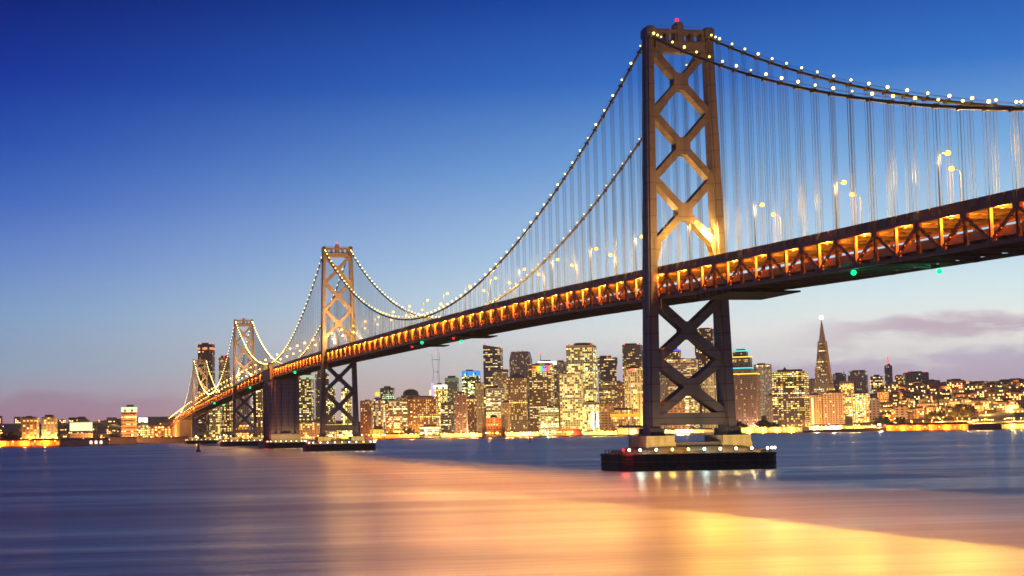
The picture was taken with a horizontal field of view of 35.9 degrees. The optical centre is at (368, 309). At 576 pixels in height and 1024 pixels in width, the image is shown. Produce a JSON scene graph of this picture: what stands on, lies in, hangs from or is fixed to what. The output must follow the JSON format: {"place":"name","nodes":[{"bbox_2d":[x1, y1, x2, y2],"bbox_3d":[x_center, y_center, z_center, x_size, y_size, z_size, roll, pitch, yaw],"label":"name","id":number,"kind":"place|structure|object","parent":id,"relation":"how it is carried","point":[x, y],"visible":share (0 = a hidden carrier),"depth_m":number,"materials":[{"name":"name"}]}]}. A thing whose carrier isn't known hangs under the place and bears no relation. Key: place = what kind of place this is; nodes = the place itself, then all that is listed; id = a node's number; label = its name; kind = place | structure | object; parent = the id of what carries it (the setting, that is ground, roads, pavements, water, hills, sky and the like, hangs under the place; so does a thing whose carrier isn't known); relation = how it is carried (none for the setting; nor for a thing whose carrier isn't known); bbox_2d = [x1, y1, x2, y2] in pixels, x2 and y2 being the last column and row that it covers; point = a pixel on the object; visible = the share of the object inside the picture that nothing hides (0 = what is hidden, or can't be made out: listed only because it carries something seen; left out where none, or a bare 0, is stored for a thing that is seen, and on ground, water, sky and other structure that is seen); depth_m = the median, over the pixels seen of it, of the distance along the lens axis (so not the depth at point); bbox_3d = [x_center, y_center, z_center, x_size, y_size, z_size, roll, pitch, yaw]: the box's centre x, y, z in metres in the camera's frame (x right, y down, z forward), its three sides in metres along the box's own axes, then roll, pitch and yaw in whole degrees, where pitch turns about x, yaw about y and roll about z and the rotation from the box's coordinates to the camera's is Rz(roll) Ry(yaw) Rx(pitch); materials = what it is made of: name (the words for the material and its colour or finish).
{"place":"outdoors","nodes":[
{"label":"outdoors","id":0,"kind":"place"},
{"bbox_2d":[0,430,1023,575],"bbox_3d":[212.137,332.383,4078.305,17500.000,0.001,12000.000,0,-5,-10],"label":"bay water","id":1,"kind":"structure","parent":0,"point":[921,503],"depth_m":264.68,"materials":[{"name":"blue liquid"}]},
{"bbox_2d":[0,439,30,447],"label":"pier shed","id":2,"kind":"structure","parent":1,"relation":"in","point":[5,443],"depth_m":2363.74,"materials":[{"name":"yellow"}]},
{"bbox_2d":[30,438,59,446],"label":"pier shed","id":3,"kind":"structure","parent":1,"relation":"in","point":[50,442],"depth_m":2381.55,"materials":[{"name":"brown"}]},
{"bbox_2d":[59,438,83,446],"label":"pier shed","id":4,"kind":"structure","parent":1,"relation":"in","point":[67,442],"depth_m":2367.76,"materials":[{"name":"grey"}]},
{"bbox_2d":[184,437,217,443],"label":"bridge pier","id":5,"kind":"structure","parent":1,"relation":"in","point":[205,440],"depth_m":2571.52,"materials":[{"name":"concrete"}]},
{"bbox_2d":[220,437,262,445],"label":"bridge pier","id":6,"kind":"structure","parent":1,"relation":"in","point":[236,441],"depth_m":1880.42,"materials":[{"name":"concrete"}]},
{"bbox_2d":[258,440,305,448],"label":"bridge pier","id":7,"kind":"structure","parent":1,"relation":"in","point":[284,444],"depth_m":1513.71,"materials":[{"name":"concrete"}]},
{"bbox_2d":[262,363,299,441],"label":"bridge anchorage","id":8,"kind":"object","parent":7,"relation":"on","point":[281,420],"visible":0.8,"depth_m":1521.75,"materials":[{"name":"concrete"}]},
{"bbox_2d":[303,436,375,451],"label":"bridge pier","id":9,"kind":"structure","parent":1,"relation":"in","point":[351,443],"depth_m":1189.31,"materials":[{"name":"concrete"}]},
{"bbox_2d":[600,420,776,471],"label":"bridge pier","id":10,"kind":"structure","parent":1,"relation":"in","point":[710,452],"depth_m":499.22,"materials":[{"name":"concrete"}]},
{"bbox_2d":[168,19,1023,436],"bbox_3d":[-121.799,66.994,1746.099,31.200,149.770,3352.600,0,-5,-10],"label":"suspension bridge","id":11,"kind":"structure","parent":10,"relation":"on","point":[1000,237],"depth_m":513.68,"materials":[{"name":"metal"}]},
{"bbox_2d":[0,389,1023,443],"bbox_3d":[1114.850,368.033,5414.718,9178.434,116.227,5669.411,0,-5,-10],"label":"land","id":12,"kind":"structure","parent":0,"point":[997,417],"depth_m":3592.36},
{"bbox_2d":[22,416,38,439],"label":"building","id":13,"kind":"structure","parent":12,"relation":"on","point":[30,427],"depth_m":2550.43,"materials":[{"name":"grey"}]},
{"bbox_2d":[41,415,56,438],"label":"building","id":14,"kind":"structure","parent":12,"relation":"on","point":[48,426],"depth_m":2562.98,"materials":[{"name":"grey"}]},
{"bbox_2d":[69,422,92,438],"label":"building","id":15,"kind":"structure","parent":12,"relation":"on","point":[80,426],"depth_m":2820.90,"materials":[{"name":"grey"}]},
{"bbox_2d":[84,438,108,445],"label":"pier shed","id":16,"kind":"structure","parent":12,"relation":"on","point":[96,441],"depth_m":2470.30,"materials":[{"name":"grey"}]},
{"bbox_2d":[109,436,136,444],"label":"pier shed","id":17,"kind":"structure","parent":12,"relation":"on","point":[123,440],"depth_m":2613.99,"materials":[{"name":"brown"}]},
{"bbox_2d":[121,405,136,436],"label":"building","id":18,"kind":"structure","parent":12,"relation":"on","point":[128,420],"depth_m":3106.39,"materials":[{"name":"grey"}]},
{"bbox_2d":[138,418,147,436],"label":"building","id":19,"kind":"structure","parent":12,"relation":"on","point":[142,429],"depth_m":3193.49,"materials":[{"name":"beige glass"}]},
{"bbox_2d":[148,424,169,436],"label":"building","id":20,"kind":"structure","parent":12,"relation":"on","point":[162,430],"depth_m":3289.04,"materials":[{"name":"grey"}]},
{"bbox_2d":[137,437,187,443],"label":"pier shed","id":21,"kind":"structure","parent":12,"relation":"on","point":[157,440],"depth_m":2816.05,"materials":[{"name":"brown"}]},
{"bbox_2d":[176,420,191,439],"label":"shore anchorage","id":22,"kind":"object","parent":12,"relation":"on","point":[183,428],"visible":0.65,"depth_m":2931.43,"materials":[{"name":"concrete"}]},
{"bbox_2d":[197,343,214,437],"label":"building","id":23,"kind":"structure","parent":12,"relation":"on","point":[206,351],"depth_m":4287.62,"materials":[{"name":"brown"}]},
{"bbox_2d":[209,407,220,439],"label":"building","id":24,"kind":"structure","parent":12,"relation":"on","point":[215,422],"depth_m":3378.46,"materials":[{"name":"grey"}]},
{"bbox_2d":[219,356,230,407],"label":"building","id":25,"kind":"structure","parent":12,"relation":"on","point":[222,363],"depth_m":4088.33,"materials":[{"name":"brown"}]},
{"bbox_2d":[221,401,231,439],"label":"building","id":26,"kind":"structure","parent":12,"relation":"on","point":[226,418],"depth_m":3624.92,"materials":[{"name":"brown"}]},
{"bbox_2d":[236,422,248,438],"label":"building","id":27,"kind":"structure","parent":12,"relation":"on","point":[243,425],"depth_m":3185.21,"materials":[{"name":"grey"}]},
{"bbox_2d":[236,395,250,438],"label":"building","id":28,"kind":"structure","parent":12,"relation":"on","point":[244,410],"depth_m":3874.47,"materials":[{"name":"grey"}]},
{"bbox_2d":[252,410,262,439],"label":"building","id":29,"kind":"structure","parent":12,"relation":"on","point":[259,414],"depth_m":3438.54,"materials":[{"name":"grey"}]},
{"bbox_2d":[252,389,262,410],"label":"building","id":30,"kind":"structure","parent":12,"relation":"on","point":[259,399],"depth_m":3672.51,"materials":[{"name":"grey"}]},
{"bbox_2d":[298,373,313,421],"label":"building","id":31,"kind":"structure","parent":12,"relation":"on","point":[306,397],"depth_m":3727.51,"materials":[{"name":"grey"}]},
{"bbox_2d":[300,421,319,438],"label":"building","id":32,"kind":"structure","parent":12,"relation":"on","point":[310,429],"depth_m":3259.99,"materials":[{"name":"grey"}]},
{"bbox_2d":[315,371,328,421],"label":"building","id":33,"kind":"structure","parent":12,"relation":"on","point":[317,393],"depth_m":3967.41,"materials":[{"name":"grey"}]},
{"bbox_2d":[326,385,335,423],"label":"building","id":34,"kind":"structure","parent":12,"relation":"on","point":[330,406],"depth_m":3741.29,"materials":[{"name":"grey"}]},
{"bbox_2d":[326,422,340,438],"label":"building","id":35,"kind":"structure","parent":12,"relation":"on","point":[335,434],"depth_m":3271.63,"materials":[{"name":"grey"}]},
{"bbox_2d":[341,386,351,433],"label":"building","id":36,"kind":"structure","parent":12,"relation":"on","point":[347,405],"depth_m":3744.36,"materials":[{"name":"grey"}]},
{"bbox_2d":[360,399,372,437],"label":"building","id":37,"kind":"structure","parent":12,"relation":"on","point":[366,418],"depth_m":3517.00,"materials":[{"name":"brown"}]},
{"bbox_2d":[372,392,384,436],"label":"building","id":38,"kind":"structure","parent":12,"relation":"on","point":[378,411],"depth_m":3749.92,"materials":[{"name":"grey"}]},
{"bbox_2d":[380,386,394,402],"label":"building","id":39,"kind":"structure","parent":12,"relation":"on","point":[387,393],"depth_m":3983.04,"materials":[{"name":"grey"}]},
{"bbox_2d":[388,399,406,432],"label":"building","id":40,"kind":"structure","parent":12,"relation":"on","point":[397,416],"depth_m":3517.79,"materials":[{"name":"grey"}]},
{"bbox_2d":[385,432,418,437],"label":"pier shed","id":41,"kind":"structure","parent":12,"relation":"on","point":[401,435],"depth_m":3202.91,"materials":[{"name":"yellow"}]},
{"bbox_2d":[407,396,413,429],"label":"building","id":42,"kind":"structure","parent":12,"relation":"on","point":[410,419],"depth_m":3530.08,"materials":[{"name":"brown"}]},
{"bbox_2d":[413,396,438,436],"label":"building","id":43,"kind":"structure","parent":12,"relation":"on","point":[426,410],"depth_m":3518.91,"materials":[{"name":"brown"}]},
{"bbox_2d":[420,424,440,436],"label":"building","id":44,"kind":"structure","parent":12,"relation":"on","point":[433,430],"depth_m":3290.44,"materials":[{"name":"grey"}]},
{"bbox_2d":[429,383,446,425],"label":"building","id":45,"kind":"structure","parent":12,"relation":"on","point":[439,390],"depth_m":3992.16,"materials":[{"name":"grey"}]},
{"bbox_2d":[440,402,452,436],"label":"building","id":46,"kind":"structure","parent":12,"relation":"on","point":[446,416],"depth_m":3531.03,"materials":[{"name":"grey"}]},
{"bbox_2d":[445,376,458,431],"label":"building","id":47,"kind":"structure","parent":12,"relation":"on","point":[452,383],"depth_m":4222.23,"materials":[{"name":"grey"}]},
{"bbox_2d":[454,391,467,431],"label":"building","id":48,"kind":"structure","parent":12,"relation":"on","point":[460,404],"depth_m":3762.05,"materials":[{"name":"brown"}]},
{"bbox_2d":[442,432,480,436],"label":"pier shed","id":49,"kind":"structure","parent":12,"relation":"on","point":[459,434],"depth_m":3207.67,"materials":[{"name":"yellow"}]},
{"bbox_2d":[462,370,480,396],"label":"building","id":50,"kind":"structure","parent":12,"relation":"on","point":[470,378],"depth_m":4221.25,"materials":[{"name":"glass"}]},
{"bbox_2d":[466,395,476,431],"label":"building","id":51,"kind":"structure","parent":12,"relation":"on","point":[471,415],"depth_m":3537.06,"materials":[{"name":"brown"}]},
{"bbox_2d":[475,382,483,435],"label":"building","id":52,"kind":"structure","parent":12,"relation":"on","point":[479,390],"depth_m":3997.59,"materials":[{"name":"brown"}]},
{"bbox_2d":[483,343,502,414],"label":"building","id":53,"kind":"structure","parent":12,"relation":"on","point":[492,357],"depth_m":4454.35,"materials":[{"name":"stone"}]},
{"bbox_2d":[482,415,505,436],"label":"building","id":54,"kind":"structure","parent":12,"relation":"on","point":[495,425],"depth_m":3296.06,"materials":[{"name":"orange"}]},
{"bbox_2d":[486,386,504,417],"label":"building","id":55,"kind":"structure","parent":12,"relation":"on","point":[495,396],"depth_m":3761.02,"materials":[{"name":"grey"}]},
{"bbox_2d":[492,369,507,400],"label":"building","id":56,"kind":"structure","parent":12,"relation":"on","point":[500,376],"depth_m":3996.94,"materials":[{"name":"grey"}]},
{"bbox_2d":[501,401,509,435],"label":"building","id":57,"kind":"structure","parent":12,"relation":"on","point":[505,408],"depth_m":3539.43,"materials":[{"name":"brown"}]},
{"bbox_2d":[507,373,527,430],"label":"building","id":58,"kind":"structure","parent":12,"relation":"on","point":[517,390],"depth_m":3993.01,"materials":[{"name":"brown"}]},
{"bbox_2d":[509,350,531,430],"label":"building","id":59,"kind":"structure","parent":12,"relation":"on","point":[519,361],"depth_m":4458.39,"materials":[{"name":"grey"}]},
{"bbox_2d":[506,430,538,435],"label":"pier shed","id":60,"kind":"structure","parent":12,"relation":"on","point":[525,433],"depth_m":3221.74,"materials":[{"name":"brown"}]},
{"bbox_2d":[528,363,554,433],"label":"building","id":61,"kind":"structure","parent":12,"relation":"on","point":[541,385],"depth_m":4013.75,"materials":[{"name":"brown"}]},
{"bbox_2d":[538,353,556,406],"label":"building","id":62,"kind":"structure","parent":12,"relation":"on","point":[555,376],"depth_m":4249.10,"materials":[{"name":"grey"}]},
{"bbox_2d":[539,406,558,434],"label":"building","id":63,"kind":"structure","parent":12,"relation":"on","point":[548,419],"depth_m":3561.12,"materials":[{"name":"grey"}]},
{"bbox_2d":[556,360,566,429],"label":"building","id":64,"kind":"structure","parent":12,"relation":"on","point":[561,368],"depth_m":4265.43,"materials":[{"name":"grey"}]},
{"bbox_2d":[557,428,581,436],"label":"pier shed","id":65,"kind":"structure","parent":12,"relation":"on","point":[575,432],"depth_m":3240.17,"materials":[{"name":"orange"}]},
{"bbox_2d":[559,373,582,430],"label":"building","id":66,"kind":"structure","parent":12,"relation":"on","point":[571,400],"depth_m":3806.67,"materials":[{"name":"grey"}]},
{"bbox_2d":[566,343,597,401],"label":"building","id":67,"kind":"structure","parent":12,"relation":"on","point":[581,358],"depth_m":4042.79,"materials":[{"name":"grey"}]},
{"bbox_2d":[583,401,599,433],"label":"building","id":68,"kind":"structure","parent":12,"relation":"on","point":[590,415],"depth_m":3595.85,"materials":[{"name":"grey"}]},
{"bbox_2d":[584,430,616,434],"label":"pier shed","id":69,"kind":"structure","parent":12,"relation":"on","point":[592,432],"depth_m":3285.71,"materials":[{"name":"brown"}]},
{"bbox_2d":[600,402,613,429],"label":"building","id":70,"kind":"structure","parent":12,"relation":"on","point":[606,408],"depth_m":3610.47,"materials":[{"name":"brown"}]},
{"bbox_2d":[597,356,617,422],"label":"building","id":71,"kind":"structure","parent":12,"relation":"on","point":[607,366],"depth_m":4293.85,"materials":[{"name":"grey"}]},
{"bbox_2d":[599,379,616,429],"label":"building","id":72,"kind":"structure","parent":12,"relation":"on","point":[607,390],"depth_m":4065.30,"materials":[{"name":"grey"}]},
{"bbox_2d":[617,381,624,407],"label":"building","id":73,"kind":"structure","parent":12,"relation":"on","point":[620,394],"depth_m":4073.21,"materials":[{"name":"brown"}]},
{"bbox_2d":[610,408,639,429],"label":"building","id":74,"kind":"structure","parent":12,"relation":"on","point":[621,416],"depth_m":3385.86,"materials":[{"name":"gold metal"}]},
{"bbox_2d":[617,425,642,433],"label":"pier shed","id":75,"kind":"structure","parent":12,"relation":"on","point":[623,428],"depth_m":3293.15,"materials":[{"name":"grey"}]},
{"bbox_2d":[622,343,642,404],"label":"building","id":76,"kind":"structure","parent":12,"relation":"on","point":[632,354],"depth_m":4314.01,"materials":[{"name":"grey"}]},
{"bbox_2d":[624,366,642,424],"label":"building","id":77,"kind":"structure","parent":12,"relation":"on","point":[633,380],"depth_m":3855.09,"materials":[{"name":"grey"}]},
{"bbox_2d":[660,373,668,428],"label":"building","id":78,"kind":"structure","parent":12,"relation":"on","point":[663,387],"depth_m":4105.03,"materials":[{"name":"grey"}]},
{"bbox_2d":[669,400,685,427],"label":"building","id":79,"kind":"structure","parent":12,"relation":"on","point":[679,407],"depth_m":3651.70,"materials":[{"name":"brown"}]},
{"bbox_2d":[665,358,697,395],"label":"building","id":80,"kind":"structure","parent":12,"relation":"on","point":[687,368],"depth_m":4100.51,"materials":[{"name":"grey"}]},
{"bbox_2d":[664,428,713,433],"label":"pier shed","id":81,"kind":"structure","parent":12,"relation":"on","point":[697,430],"depth_m":3335.25,"materials":[{"name":"brown"}]},
{"bbox_2d":[683,396,699,427],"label":"building","id":82,"kind":"structure","parent":12,"relation":"on","point":[691,405],"depth_m":3881.43,"materials":[{"name":"grey"}]},
{"bbox_2d":[695,327,713,412],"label":"building","id":83,"kind":"structure","parent":12,"relation":"on","point":[707,334],"depth_m":4576.89,"materials":[{"name":"grey"}]},
{"bbox_2d":[701,372,717,427],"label":"building","id":84,"kind":"structure","parent":12,"relation":"on","point":[708,385],"depth_m":3899.55,"materials":[{"name":"brown"}]},
{"bbox_2d":[732,355,751,366],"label":"building","id":85,"kind":"structure","parent":12,"relation":"on","point":[741,360],"depth_m":4140.18,"materials":[{"name":"brown"}]},
{"bbox_2d":[733,372,760,426],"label":"building","id":86,"kind":"structure","parent":12,"relation":"on","point":[747,397],"depth_m":3676.72,"materials":[{"name":"brown"}]},
{"bbox_2d":[741,427,766,433],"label":"pier shed","id":87,"kind":"structure","parent":12,"relation":"on","point":[753,430],"depth_m":3300.53,"materials":[{"name":"yellow"}]},
{"bbox_2d":[753,363,771,415],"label":"building","id":88,"kind":"structure","parent":12,"relation":"on","point":[764,370],"depth_m":4142.75,"materials":[{"name":"grey"}]},
{"bbox_2d":[766,394,773,421],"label":"building","id":89,"kind":"structure","parent":12,"relation":"on","point":[769,407],"depth_m":3924.92,"materials":[{"name":"brown"}]},
{"bbox_2d":[767,426,802,432],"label":"pier shed","id":90,"kind":"structure","parent":12,"relation":"on","point":[786,430],"depth_m":3310.78,"materials":[{"name":"yellow"}]},
{"bbox_2d":[772,367,809,426],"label":"building","id":91,"kind":"structure","parent":12,"relation":"on","point":[790,389],"depth_m":3688.60,"materials":[{"name":"yellow"}]},
{"bbox_2d":[809,393,822,423],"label":"building","id":92,"kind":"structure","parent":12,"relation":"on","point":[815,407],"depth_m":3704.36,"materials":[{"name":"brown"}]},
{"bbox_2d":[813,316,834,394],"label":"building","id":93,"kind":"structure","parent":12,"relation":"on","point":[823,382],"depth_m":3935.31,"materials":[{"name":"brown concrete"}]},
{"bbox_2d":[809,424,841,429],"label":"pier shed","id":94,"kind":"structure","parent":12,"relation":"on","point":[832,426],"depth_m":3390.97,"materials":[{"name":"brown"}]},
{"bbox_2d":[820,391,844,423],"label":"building","id":95,"kind":"structure","parent":12,"relation":"on","point":[833,408],"depth_m":3697.25,"materials":[{"name":"brown"}]},
{"bbox_2d":[833,373,845,390],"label":"building","id":96,"kind":"structure","parent":12,"relation":"on","point":[837,377],"depth_m":4591.18,"materials":[{"name":"grey"}]},
{"bbox_2d":[839,381,853,413],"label":"building","id":97,"kind":"structure","parent":12,"relation":"on","point":[847,388],"depth_m":3927.44,"materials":[{"name":"grey"}]},
{"bbox_2d":[848,370,867,392],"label":"building","id":98,"kind":"structure","parent":12,"relation":"on","point":[859,378],"depth_m":4363.39,"materials":[{"name":"grey"}]},
{"bbox_2d":[852,391,869,422],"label":"building","id":99,"kind":"structure","parent":12,"relation":"on","point":[860,408],"depth_m":3704.97,"materials":[{"name":"grey"}]},
{"bbox_2d":[869,397,878,421],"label":"building","id":100,"kind":"structure","parent":12,"relation":"on","point":[874,406],"depth_m":3707.90,"materials":[{"name":"brown"}]},
{"bbox_2d":[870,375,882,392],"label":"building","id":101,"kind":"structure","parent":12,"relation":"on","point":[876,381],"depth_m":4369.66,"materials":[{"name":"grey"}]},
{"bbox_2d":[884,357,892,384],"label":"building","id":102,"kind":"structure","parent":12,"relation":"on","point":[888,372],"depth_m":4589.90,"materials":[{"name":"grey"}]},
{"bbox_2d":[895,404,907,419],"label":"building","id":103,"kind":"structure","parent":12,"relation":"on","point":[901,411],"depth_m":3707.55,"materials":[{"name":"brown"}]},
{"bbox_2d":[886,423,928,431],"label":"pier shed","id":104,"kind":"structure","parent":12,"relation":"on","point":[915,426],"depth_m":3329.44,"materials":[{"name":"brown"}]},
{"bbox_2d":[903,371,928,384],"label":"building","id":105,"kind":"structure","parent":12,"relation":"on","point":[916,375],"depth_m":4567.50,"materials":[{"name":"grey"}]},
{"bbox_2d":[928,422,967,430],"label":"pier shed","id":106,"kind":"structure","parent":12,"relation":"on","point":[944,427],"depth_m":3328.63,"materials":[{"name":"yellow"}]},
{"bbox_2d":[0,0,1023,425],"label":"sky","id":107,"kind":"structure","parent":0,"point":[173,172],"materials":[{"name":"blue"}]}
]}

